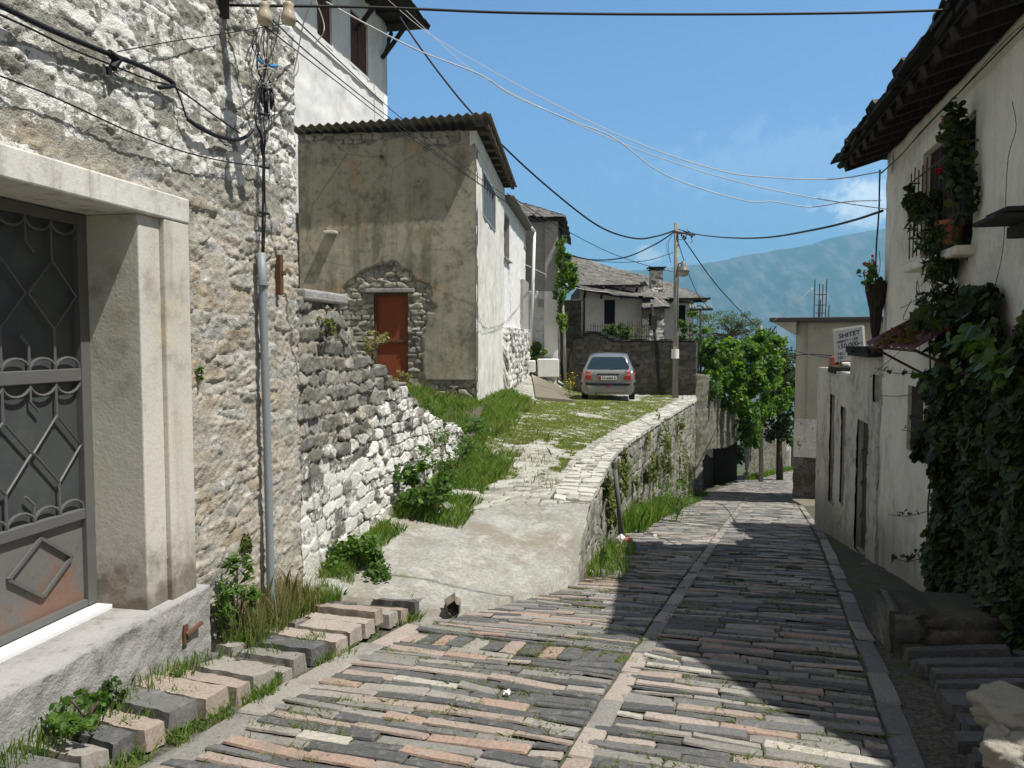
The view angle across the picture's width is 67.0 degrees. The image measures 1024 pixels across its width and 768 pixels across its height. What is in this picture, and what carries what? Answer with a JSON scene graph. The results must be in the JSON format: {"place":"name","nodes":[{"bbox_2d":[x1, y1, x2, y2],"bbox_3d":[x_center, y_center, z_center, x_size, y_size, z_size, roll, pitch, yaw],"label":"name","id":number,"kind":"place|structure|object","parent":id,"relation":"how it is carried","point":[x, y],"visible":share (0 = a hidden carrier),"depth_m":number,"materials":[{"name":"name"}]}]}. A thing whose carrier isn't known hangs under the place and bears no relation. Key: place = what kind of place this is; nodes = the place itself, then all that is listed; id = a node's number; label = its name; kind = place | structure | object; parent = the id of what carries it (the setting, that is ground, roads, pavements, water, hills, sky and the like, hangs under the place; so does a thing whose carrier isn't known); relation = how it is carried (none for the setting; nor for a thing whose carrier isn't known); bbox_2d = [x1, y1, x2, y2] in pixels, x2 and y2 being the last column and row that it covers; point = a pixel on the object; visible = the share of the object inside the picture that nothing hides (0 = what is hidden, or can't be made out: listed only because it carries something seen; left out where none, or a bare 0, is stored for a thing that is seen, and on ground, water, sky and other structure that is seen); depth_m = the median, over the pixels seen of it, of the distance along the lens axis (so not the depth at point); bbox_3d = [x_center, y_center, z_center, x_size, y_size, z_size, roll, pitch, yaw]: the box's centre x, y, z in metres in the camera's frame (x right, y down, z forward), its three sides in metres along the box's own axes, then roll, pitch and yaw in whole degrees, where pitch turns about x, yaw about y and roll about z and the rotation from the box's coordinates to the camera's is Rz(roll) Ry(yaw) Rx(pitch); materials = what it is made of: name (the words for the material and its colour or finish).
{"place":"outdoors","nodes":[
{"label":"outdoors","id":0,"kind":"place"},
{"bbox_2d":[0,648,212,767],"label":"grass","id":1,"kind":"structure","parent":0,"point":[42,733],"depth_m":3.44,"materials":[{"name":"plant"}]},
{"bbox_2d":[0,598,421,767],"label":"pavement","id":2,"kind":"structure","parent":0,"point":[347,623],"depth_m":4.03,"materials":[{"name":"stone"}]},
{"bbox_2d":[38,688,112,734],"bbox_3d":[-1.855,1.396,3.280,0.295,0.116,0.367,0,3,0],"label":"weed","id":3,"kind":"object","parent":2,"relation":"on","point":[65,721],"visible":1,"depth_m":3.27,"materials":[{"name":"green plant"}]},
{"bbox_2d":[93,674,127,713],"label":"weed","id":4,"kind":"object","parent":2,"relation":"on","point":[108,687],"visible":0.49,"depth_m":3.60,"materials":[{"name":"green plant"}]},
{"bbox_2d":[210,578,244,635],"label":"tall weed","id":5,"kind":"object","parent":2,"relation":"on","point":[224,611],"visible":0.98,"depth_m":4.63,"materials":[{"name":"green plant"}]},
{"bbox_2d":[210,544,264,632],"bbox_3d":[-1.686,1.265,4.763,0.312,0.524,0.270,0,3,0],"label":"tall weed","id":6,"kind":"object","parent":2,"relation":"on","point":[253,594],"visible":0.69,"depth_m":4.75,"materials":[{"name":"green plant"}]},
{"bbox_2d":[213,557,333,647],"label":"dry grass","id":7,"kind":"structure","parent":2,"relation":"on","point":[280,594],"depth_m":5.15,"materials":[{"name":"plant"}]},
{"bbox_2d":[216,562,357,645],"bbox_3d":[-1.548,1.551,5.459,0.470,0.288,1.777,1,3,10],"label":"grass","id":8,"kind":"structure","parent":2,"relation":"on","point":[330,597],"depth_m":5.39,"materials":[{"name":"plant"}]},
{"bbox_2d":[322,532,391,584],"bbox_3d":[-1.290,1.500,6.481,0.627,0.540,0.534,0,3,0],"label":"leafy bush","id":9,"kind":"object","parent":2,"relation":"on","point":[375,560],"visible":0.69,"depth_m":6.43,"materials":[{"name":"green plant"}]},
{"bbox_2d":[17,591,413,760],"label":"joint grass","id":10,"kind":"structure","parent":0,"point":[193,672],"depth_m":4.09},
{"bbox_2d":[321,509,411,576],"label":"grass","id":11,"kind":"structure","parent":0,"point":[387,528],"depth_m":7.19,"materials":[{"name":"plant"}]},
{"bbox_2d":[392,375,477,426],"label":"grass","id":12,"kind":"structure","parent":0,"point":[421,391],"depth_m":13.86,"materials":[{"name":"plant"}]},
{"bbox_2d":[419,396,447,421],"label":"crest shrub","id":13,"kind":"object","parent":12,"relation":"on","point":[428,407],"visible":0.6,"depth_m":11.11,"materials":[{"name":"green plant"}]},
{"bbox_2d":[410,394,483,442],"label":"earth bank","id":14,"kind":"structure","parent":0,"point":[477,411],"depth_m":13.31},
{"bbox_2d":[294,111,516,400],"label":"rendered house","id":15,"kind":"structure","parent":14,"relation":"on","point":[401,237],"depth_m":16.04,"materials":[{"name":"paint"}]},
{"bbox_2d":[374,293,408,381],"bbox_3d":[-2.518,-0.824,16.220,0.721,2.159,0.085,0,3,5],"label":"door","id":16,"kind":"structure","parent":15,"relation":"in","point":[390,309],"depth_m":16.20,"materials":[{"name":"red paint"}]},
{"bbox_2d":[482,168,495,231],"bbox_3d":[-0.591,-4.270,18.209,0.140,1.020,2.650,0,3,5],"label":"window","id":17,"kind":"structure","parent":15,"relation":"in","point":[488,199],"depth_m":18.44,"materials":[{"name":"grey glass"}]},
{"bbox_2d":[303,374,690,618],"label":"path","id":18,"kind":"structure","parent":0,"point":[514,539],"depth_m":7.42,"materials":[{"name":"concrete"}]},
{"bbox_2d":[444,592,460,617],"bbox_3d":[-0.457,1.702,5.938,0.128,0.198,0.190,0,3,-7],"label":"drain outlet","id":19,"kind":"object","parent":18,"relation":"in","point":[452,604],"visible":0.98,"depth_m":5.86,"materials":[{"name":"stone"}]},
{"bbox_2d":[389,443,523,528],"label":"grass","id":20,"kind":"structure","parent":18,"relation":"on","point":[478,482],"depth_m":9.22,"materials":[{"name":"plant"}]},
{"bbox_2d":[393,460,461,509],"bbox_3d":[-0.912,1.068,8.088,0.713,0.518,0.591,1,3,22],"label":"leafy weed","id":21,"kind":"object","parent":20,"relation":"on","point":[439,485],"visible":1,"depth_m":7.99,"materials":[{"name":"green plant"}]},
{"bbox_2d":[416,428,479,478],"bbox_3d":[-0.739,0.797,8.872,0.765,0.631,0.733,0,3,0],"label":"leafy weed","id":22,"kind":"object","parent":20,"relation":"on","point":[441,440],"visible":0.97,"depth_m":8.79,"materials":[{"name":"green plant"}]},
{"bbox_2d":[416,390,531,491],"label":"grass","id":23,"kind":"structure","parent":18,"relation":"on","point":[479,438],"depth_m":12.15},
{"bbox_2d":[452,386,532,437],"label":"grass","id":24,"kind":"structure","parent":18,"relation":"on","point":[507,417],"depth_m":15.26,"materials":[{"name":"plant"}]},
{"bbox_2d":[503,195,535,389],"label":"white annexe","id":25,"kind":"structure","parent":18,"relation":"on","point":[517,337],"depth_m":24.88,"materials":[{"name":"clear paint"}]},
{"bbox_2d":[504,212,511,263],"bbox_3d":[-0.196,-4.281,22.604,0.240,1.354,1.604,0,3,7],"label":"window","id":26,"kind":"structure","parent":25,"relation":"in","point":[506,219],"depth_m":23.28,"materials":[{"name":"grey glass"}]},
{"bbox_2d":[518,201,570,383],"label":"grey slate house","id":27,"kind":"structure","parent":18,"relation":"on","point":[546,331],"depth_m":29.32,"materials":[{"name":"paint"}]},
{"bbox_2d":[532,375,572,401],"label":"walkway","id":28,"kind":"structure","parent":18,"relation":"on","point":[545,390],"depth_m":24.56,"materials":[{"name":"concrete"}]},
{"bbox_2d":[537,359,558,376],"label":"stone block","id":29,"kind":"structure","parent":28,"relation":"on","point":[547,367],"depth_m":28.51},
{"bbox_2d":[529,341,547,363],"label":"round shrub","id":30,"kind":"object","parent":29,"relation":"on","point":[536,351],"visible":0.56,"depth_m":29.18,"materials":[{"name":"green plant"}]},
{"bbox_2d":[561,293,566,388],"bbox_3d":[1.950,-1.622,28.955,0.259,3.731,0.120,0,3,0],"label":"vine post","id":31,"kind":"object","parent":18,"relation":"on","point":[564,352],"visible":0.74,"depth_m":28.93,"materials":[{"name":"grey wood"}]},
{"bbox_2d":[552,235,579,367],"bbox_3d":[2.010,-3.076,28.979,0.978,4.959,0.866,-1,3,-13],"label":"grapevine","id":32,"kind":"object","parent":31,"relation":"hanging from","point":[565,274],"visible":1,"depth_m":28.81,"materials":[{"name":"green plant"}]},
{"bbox_2d":[451,373,678,489],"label":"turf","id":33,"kind":"structure","parent":18,"relation":"on","point":[540,404],"depth_m":15.76,"materials":[{"name":"green plant"}]},
{"bbox_2d":[566,348,573,388],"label":"wooden gate","id":34,"kind":"structure","parent":18,"relation":"on","point":[569,355],"depth_m":30.15,"materials":[{"name":"brown wood"}]},
{"bbox_2d":[580,352,639,399],"bbox_3d":[3.176,-0.314,25.209,1.997,1.449,3.842,0,3,9],"label":"parked car","id":35,"kind":"object","parent":18,"relation":"on","point":[609,373],"visible":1,"depth_m":23.44,"materials":[{"name":"silver metal"}]},
{"bbox_2d":[572,331,699,395],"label":"garden wall","id":36,"kind":"structure","parent":18,"relation":"on","point":[640,351],"depth_m":28.22,"materials":[{"name":"stone"}]},
{"bbox_2d":[590,321,648,339],"bbox_3d":[4.188,-1.924,30.193,2.297,1.116,0.032,1,3,18],"label":"iron fence","id":37,"kind":"object","parent":36,"relation":"on","point":[641,336],"visible":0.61,"depth_m":30.09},
{"bbox_2d":[650,304,660,394],"bbox_3d":[5.211,-1.159,28.030,0.488,3.493,0.212,2,4,34],"label":"leaning post","id":38,"kind":"object","parent":18,"relation":"on","point":[653,323],"visible":0.85,"depth_m":27.97,"materials":[{"name":"wood"}]},
{"bbox_2d":[667,223,694,397],"bbox_3d":[5.744,-2.324,25.915,0.836,6.148,0.811,-2,4,-29],"label":"utility pole","id":39,"kind":"object","parent":18,"relation":"on","point":[682,270],"visible":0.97,"depth_m":25.98,"materials":[{"name":"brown wood"}]},
{"bbox_2d":[391,5,675,239],"bbox_3d":[1.291,-7.822,23.316,9.518,6.437,1.891,-1,3,-19],"label":"cable","id":40,"kind":"object","parent":39,"relation":"attached to","point":[504,147],"visible":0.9,"depth_m":22.36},
{"bbox_2d":[678,209,883,238],"bbox_3d":[4.886,-3.584,17.382,0.104,2.266,17.152,0,3,4],"label":"cable","id":41,"kind":"object","parent":39,"relation":"attached to","point":[855,219],"visible":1,"depth_m":11.73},
{"bbox_2d":[451,389,561,490],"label":"dry grass","id":42,"kind":"structure","parent":0,"point":[514,454],"depth_m":11.61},
{"bbox_2d":[123,471,965,767],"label":"street","id":43,"kind":"structure","parent":0,"point":[765,523],"depth_m":4.39,"materials":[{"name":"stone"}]},
{"bbox_2d":[0,0,303,753],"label":"stone house","id":44,"kind":"structure","parent":43,"relation":"on","point":[132,504],"depth_m":4.08,"materials":[{"name":"stone"}]},
{"bbox_2d":[0,197,97,645],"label":"door","id":45,"kind":"structure","parent":44,"relation":"in","point":[48,565],"depth_m":3.81,"materials":[{"name":"metal"}]},
{"bbox_2d":[105,49,123,74],"bbox_3d":[-1.931,-1.553,3.757,0.058,0.125,0.105,0,3,0],"label":"cable clamp","id":46,"kind":"object","parent":44,"relation":"attached to","point":[116,60],"visible":1,"depth_m":3.75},
{"bbox_2d":[0,2,175,89],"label":"cable","id":47,"kind":"object","parent":46,"relation":"attached to","point":[36,23],"visible":0.98,"depth_m":3.54,"materials":[{"name":"rubber"}]},
{"bbox_2d":[0,13,240,133],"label":"cable","id":48,"kind":"object","parent":44,"relation":"attached to","point":[48,37],"visible":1,"depth_m":3.67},
{"bbox_2d":[0,75,258,166],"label":"cable","id":49,"kind":"object","parent":44,"relation":"attached to","point":[25,85],"visible":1,"depth_m":3.73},
{"bbox_2d":[117,21,296,51],"bbox_3d":[-1.750,-2.017,4.485,0.168,0.712,1.488,1,3,20],"label":"cable","id":50,"kind":"object","parent":44,"relation":"attached to","point":[196,37],"visible":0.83,"depth_m":4.41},
{"bbox_2d":[186,118,254,141],"bbox_3d":[-1.759,-1.564,4.705,0.024,0.174,0.730,1,3,11],"label":"cable","id":51,"kind":"object","parent":44,"relation":"attached to","point":[213,134],"visible":1,"depth_m":4.66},
{"bbox_2d":[240,532,253,555],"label":"wall fern","id":52,"kind":"object","parent":44,"relation":"attached to","point":[246,545],"depth_m":5.04,"materials":[{"name":"green plant"}]},
{"bbox_2d":[219,0,295,25],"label":"crossarm","id":53,"kind":"object","parent":44,"relation":"attached to","point":[264,17],"visible":1,"depth_m":4.66,"materials":[{"name":"ceramic"}]},
{"bbox_2d":[264,26,545,232],"bbox_3d":[0.151,-3.798,16.902,0.750,1.913,24.781,0,3,8],"label":"cable","id":54,"kind":"object","parent":53,"relation":"attached to","point":[373,110],"visible":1,"depth_m":7.22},
{"bbox_2d":[272,19,557,234],"bbox_3d":[0.141,-3.938,16.907,0.679,2.034,24.800,0,3,9],"label":"cable","id":55,"kind":"object","parent":53,"relation":"attached to","point":[282,29],"visible":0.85,"depth_m":7.96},
{"bbox_2d":[296,19,553,234],"bbox_3d":[0.121,-3.870,16.880,0.822,1.968,24.846,0,3,9],"label":"cable","id":56,"kind":"object","parent":53,"relation":"attached to","point":[393,111],"visible":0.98,"depth_m":8.75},
{"bbox_2d":[229,4,1023,15],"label":"cable","id":57,"kind":"object","parent":53,"relation":"attached to","point":[591,13],"visible":0.91,"depth_m":5.27,"materials":[{"name":"rubber"}]},
{"bbox_2d":[257,252,274,606],"bbox_3d":[-1.662,0.369,5.231,0.073,2.493,0.104,0,3,0],"label":"drain pipe","id":58,"kind":"object","parent":44,"relation":"attached to","point":[265,381],"visible":0.89,"depth_m":5.21,"materials":[{"name":"metal"}]},
{"bbox_2d":[252,16,279,251],"bbox_3d":[-1.659,-1.703,5.216,0.040,1.674,0.392,1,3,10],"label":"cable bundle","id":59,"kind":"object","parent":44,"relation":"attached to","point":[267,99],"visible":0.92,"depth_m":5.17,"materials":[{"name":"rubber"}]},
{"bbox_2d":[277,0,312,76],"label":"cable","id":60,"kind":"object","parent":44,"relation":"attached to","point":[293,75],"visible":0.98,"depth_m":5.10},
{"bbox_2d":[87,609,425,767],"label":"joint grass","id":61,"kind":"structure","parent":43,"relation":"on","point":[174,737],"depth_m":3.75,"materials":[{"name":"plant"}]},
{"bbox_2d":[295,289,464,583],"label":"ruined wall","id":62,"kind":"structure","parent":43,"relation":"on","point":[366,423],"depth_m":6.78,"materials":[{"name":"stone"}]},
{"bbox_2d":[317,315,337,338],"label":"crest shrub","id":63,"kind":"object","parent":62,"relation":"on","point":[329,331],"visible":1,"depth_m":6.21,"materials":[{"name":"green plant"}]},
{"bbox_2d":[358,329,389,360],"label":"crest shrub","id":64,"kind":"object","parent":62,"relation":"on","point":[382,338],"visible":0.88,"depth_m":8.01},
{"bbox_2d":[458,414,490,434],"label":"crest shrub","id":65,"kind":"object","parent":62,"relation":"on","point":[466,428],"visible":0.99,"depth_m":10.76,"materials":[{"name":"green plant"}]},
{"bbox_2d":[611,461,623,535],"bbox_3d":[1.520,1.703,11.111,0.195,1.183,0.089,0,3,0],"label":"street pipe","id":66,"kind":"object","parent":43,"relation":"on","point":[617,493],"visible":0.81,"depth_m":11.08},
{"bbox_2d":[550,395,696,581],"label":"retaining wall","id":67,"kind":"structure","parent":43,"relation":"on","point":[587,484],"depth_m":14.07,"materials":[{"name":"stone"}]},
{"bbox_2d":[602,408,693,535],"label":"wall weeds","id":68,"kind":"object","parent":67,"relation":"attached to","point":[608,487],"depth_m":15.56,"materials":[{"name":"green plant"}]},
{"bbox_2d":[618,489,681,533],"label":"grass","id":69,"kind":"structure","parent":43,"relation":"on","point":[650,510],"depth_m":13.53,"materials":[{"name":"plant"}]},
{"bbox_2d":[658,479,693,521],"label":"wall foot weed","id":70,"kind":"object","parent":43,"relation":"on","point":[679,509],"depth_m":14.73,"materials":[{"name":"green plant"}]},
{"bbox_2d":[695,373,786,492],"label":"street wall","id":71,"kind":"structure","parent":43,"relation":"on","point":[716,434],"depth_m":36.21,"materials":[{"name":"stone"}]},
{"bbox_2d":[689,305,712,370],"bbox_3d":[7.416,-1.002,30.491,0.928,4.240,0.100,0,3,0],"label":"iron post","id":72,"kind":"object","parent":71,"relation":"on","point":[703,308],"visible":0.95,"depth_m":30.36,"materials":[{"name":"grey metal"}]},
{"bbox_2d":[709,379,723,406],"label":"hanging weed","id":73,"kind":"object","parent":71,"relation":"attached to","point":[715,389],"visible":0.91,"depth_m":28.86,"materials":[{"name":"green plant"}]},
{"bbox_2d":[696,328,794,448],"bbox_3d":[10.380,0.395,34.030,2.540,5.838,11.238,2,4,31],"label":"grapevine","id":74,"kind":"object","parent":71,"relation":"attached to","point":[741,387],"visible":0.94,"depth_m":33.07,"materials":[{"name":"green plant"}]},
{"bbox_2d":[759,325,762,481],"bbox_3d":[12.460,1.131,38.611,0.313,8.102,0.238,-1,3,-22],"label":"street pole","id":75,"kind":"object","parent":43,"relation":"on","point":[761,454],"visible":0.43,"depth_m":38.66,"materials":[{"name":"grey wood"}]},
{"bbox_2d":[756,345,795,479],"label":"leafy tree","id":76,"kind":"object","parent":43,"relation":"on","point":[780,426],"visible":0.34,"depth_m":40.92,"materials":[{"name":"green plant"}]},
{"bbox_2d":[815,346,883,563],"bbox_3d":[6.516,1.573,11.112,3.551,4.234,5.271,1,3,16],"label":"street annex","id":77,"kind":"object","parent":43,"relation":"on","point":[848,425],"visible":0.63,"depth_m":10.76,"materials":[{"name":"paint"}]},
{"bbox_2d":[833,325,865,365],"bbox_3d":[5.385,-0.522,12.350,0.505,0.843,0.083,1,3,16],"label":"sale sign","id":78,"kind":"object","parent":77,"relation":"attached to","point":[844,337],"visible":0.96,"depth_m":12.33,"materials":[{"name":"white paint"}]},
{"bbox_2d":[860,422,868,550],"bbox_3d":[4.603,1.345,9.970,0.060,1.714,0.759,1,3,14],"label":"door","id":79,"kind":"structure","parent":77,"relation":"in","point":[866,431],"depth_m":10.19,"materials":[{"name":"brown wood"}]},
{"bbox_2d":[830,0,1023,591],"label":"white house","id":80,"kind":"structure","parent":43,"relation":"on","point":[936,69],"depth_m":6.56,"materials":[{"name":"paint"}]},
{"bbox_2d":[326,1,880,206],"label":"cable","id":81,"kind":"object","parent":80,"relation":"attached to","point":[569,119],"visible":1,"depth_m":7.67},
{"bbox_2d":[406,10,887,209],"bbox_3d":[0.554,-5.191,12.754,1.161,6.089,11.551,-2,4,-36],"label":"cable","id":82,"kind":"object","parent":80,"relation":"attached to","point":[669,160],"visible":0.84,"depth_m":9.67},
{"bbox_2d":[856,252,886,337],"bbox_3d":[4.161,-1.013,8.921,0.322,1.040,0.338,0,3,0],"label":"hanging planter","id":83,"kind":"object","parent":80,"relation":"hanging from","point":[875,291],"visible":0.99,"depth_m":8.85,"materials":[{"name":"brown wood"}]},
{"bbox_2d":[906,383,923,452],"bbox_3d":[3.971,0.352,7.544,0.076,0.692,0.626,1,3,14],"label":"window","id":84,"kind":"structure","parent":80,"relation":"in","point":[915,408],"depth_m":7.75,"materials":[{"name":"paint"}]},
{"bbox_2d":[872,277,1004,375],"bbox_3d":[3.471,-0.470,6.656,0.590,0.946,2.712,1,3,15],"label":"awning","id":85,"kind":"object","parent":80,"relation":"on","point":[944,313],"visible":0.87,"depth_m":5.78,"materials":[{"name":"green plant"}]},
{"bbox_2d":[900,96,980,336],"bbox_3d":[3.503,-1.321,6.523,0.476,1.891,1.500,0,3,8],"label":"window plant","id":86,"kind":"object","parent":80,"relation":"attached to","point":[914,205],"depth_m":6.08,"materials":[{"name":"green plant"}]},
{"bbox_2d":[903,100,979,272],"bbox_3d":[3.723,-1.616,6.696,0.260,1.171,1.718,1,3,14],"label":"window","id":87,"kind":"structure","parent":80,"relation":"in","point":[932,155],"depth_m":6.69,"materials":[{"name":"paint"}]},
{"bbox_2d":[876,284,1023,653],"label":"ivy","id":88,"kind":"object","parent":80,"relation":"attached to","point":[967,443],"visible":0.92,"depth_m":5.36,"materials":[{"name":"green plant"}]},
{"bbox_2d":[881,26,1023,172],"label":"cable","id":89,"kind":"object","parent":80,"relation":"attached to","point":[983,67],"visible":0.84,"depth_m":5.86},
{"bbox_2d":[939,219,966,244],"bbox_3d":[3.602,-1.240,6.315,0.200,0.190,0.200,0,3,0],"label":"flower pot","id":90,"kind":"object","parent":80,"relation":"on","point":[949,226],"visible":0.34,"depth_m":6.26,"materials":[{"name":"ceramic"}]},
{"bbox_2d":[871,589,1023,767],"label":"stone steps","id":91,"kind":"structure","parent":43,"relation":"on","point":[953,648],"depth_m":4.87,"materials":[{"name":"stone"}]},
{"bbox_2d":[965,680,1023,731],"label":"broken rock","id":92,"kind":"object","parent":91,"relation":"on","point":[996,703],"visible":0.77,"depth_m":3.22,"materials":[{"name":"stone"}]},
{"bbox_2d":[979,731,1023,767],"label":"broken rock","id":93,"kind":"object","parent":91,"relation":"on","point":[998,751],"visible":1,"depth_m":2.97,"materials":[{"name":"stone"}]},
{"bbox_2d":[983,723,1010,738],"bbox_3d":[1.940,1.441,3.084,0.077,0.171,0.097,0,3,0],"label":"broken rock","id":94,"kind":"object","parent":93,"relation":"on","point":[999,729],"visible":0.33,"depth_m":3.08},
{"bbox_2d":[601,323,631,339],"bbox_3d":[4.365,-2.012,32.402,1.344,1.150,1.087,0,3,0],"label":"fig tree","id":95,"kind":"object","parent":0,"point":[608,329],"visible":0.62,"depth_m":32.10,"materials":[{"name":"green plant"}]},
{"bbox_2d":[584,490,707,577],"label":"grass","id":96,"kind":"structure","parent":0,"point":[611,563],"depth_m":8.82,"materials":[{"name":"plant"}]},
{"bbox_2d":[387,0,940,269],"label":"sky","id":97,"kind":"structure","parent":0,"point":[780,96],"materials":[{"name":"blue"}]},
{"bbox_2d":[679,310,713,342],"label":"garden shrub","id":98,"kind":"object","parent":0,"point":[683,326],"visible":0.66,"depth_m":33.37,"materials":[{"name":"green plant"}]},
{"bbox_2d":[562,229,885,371],"bbox_3d":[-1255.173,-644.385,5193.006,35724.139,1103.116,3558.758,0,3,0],"label":"mountain","id":99,"kind":"structure","parent":0,"point":[764,287],"depth_m":5085.48,"materials":[{"name":"blue"}]},
{"bbox_2d":[725,393,794,474],"bbox_3d":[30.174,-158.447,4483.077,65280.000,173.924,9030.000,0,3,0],"label":"ground","id":100,"kind":"structure","parent":0,"point":[741,470],"depth_m":1019.73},
{"bbox_2d":[293,0,430,288],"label":"white house","id":101,"kind":"structure","parent":100,"relation":"on","point":[359,50],"depth_m":20.63,"materials":[{"name":"paint"}]},
{"bbox_2d":[315,0,332,49],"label":"window","id":102,"kind":"structure","parent":101,"relation":"in","point":[327,13],"depth_m":19.58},
{"bbox_2d":[348,3,368,80],"bbox_3d":[-4.318,-9.541,21.649,0.102,1.585,1.462,1,3,11],"label":"window","id":103,"kind":"structure","parent":101,"relation":"in","point":[358,42],"depth_m":21.72,"materials":[{"name":"wood"}]},
{"bbox_2d":[388,0,880,179],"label":"cable","id":104,"kind":"object","parent":101,"relation":"attached to","point":[652,148],"visible":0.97,"depth_m":10.41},
{"bbox_2d":[560,257,710,381],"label":"slate house","id":105,"kind":"structure","parent":100,"relation":"on","point":[584,309],"depth_m":36.09,"materials":[{"name":"stone"}]},
{"bbox_2d":[603,299,615,324],"bbox_3d":[4.553,-3.357,36.084,0.601,1.241,0.130,0,3,6],"label":"window","id":106,"kind":"structure","parent":105,"relation":"in","point":[609,305],"depth_m":36.10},
{"bbox_2d":[693,310,776,369],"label":"feathery tree","id":107,"kind":"object","parent":100,"relation":"on","point":[738,326],"visible":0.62,"depth_m":43.57,"materials":[{"name":"green plant"}]},
{"bbox_2d":[769,279,882,498],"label":"grey building","id":108,"kind":"structure","parent":100,"relation":"on","point":[813,334],"depth_m":22.11,"materials":[{"name":"stone"}]},
{"bbox_2d":[746,465,792,479],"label":"grass","id":109,"kind":"structure","parent":0,"point":[755,476],"depth_m":45.68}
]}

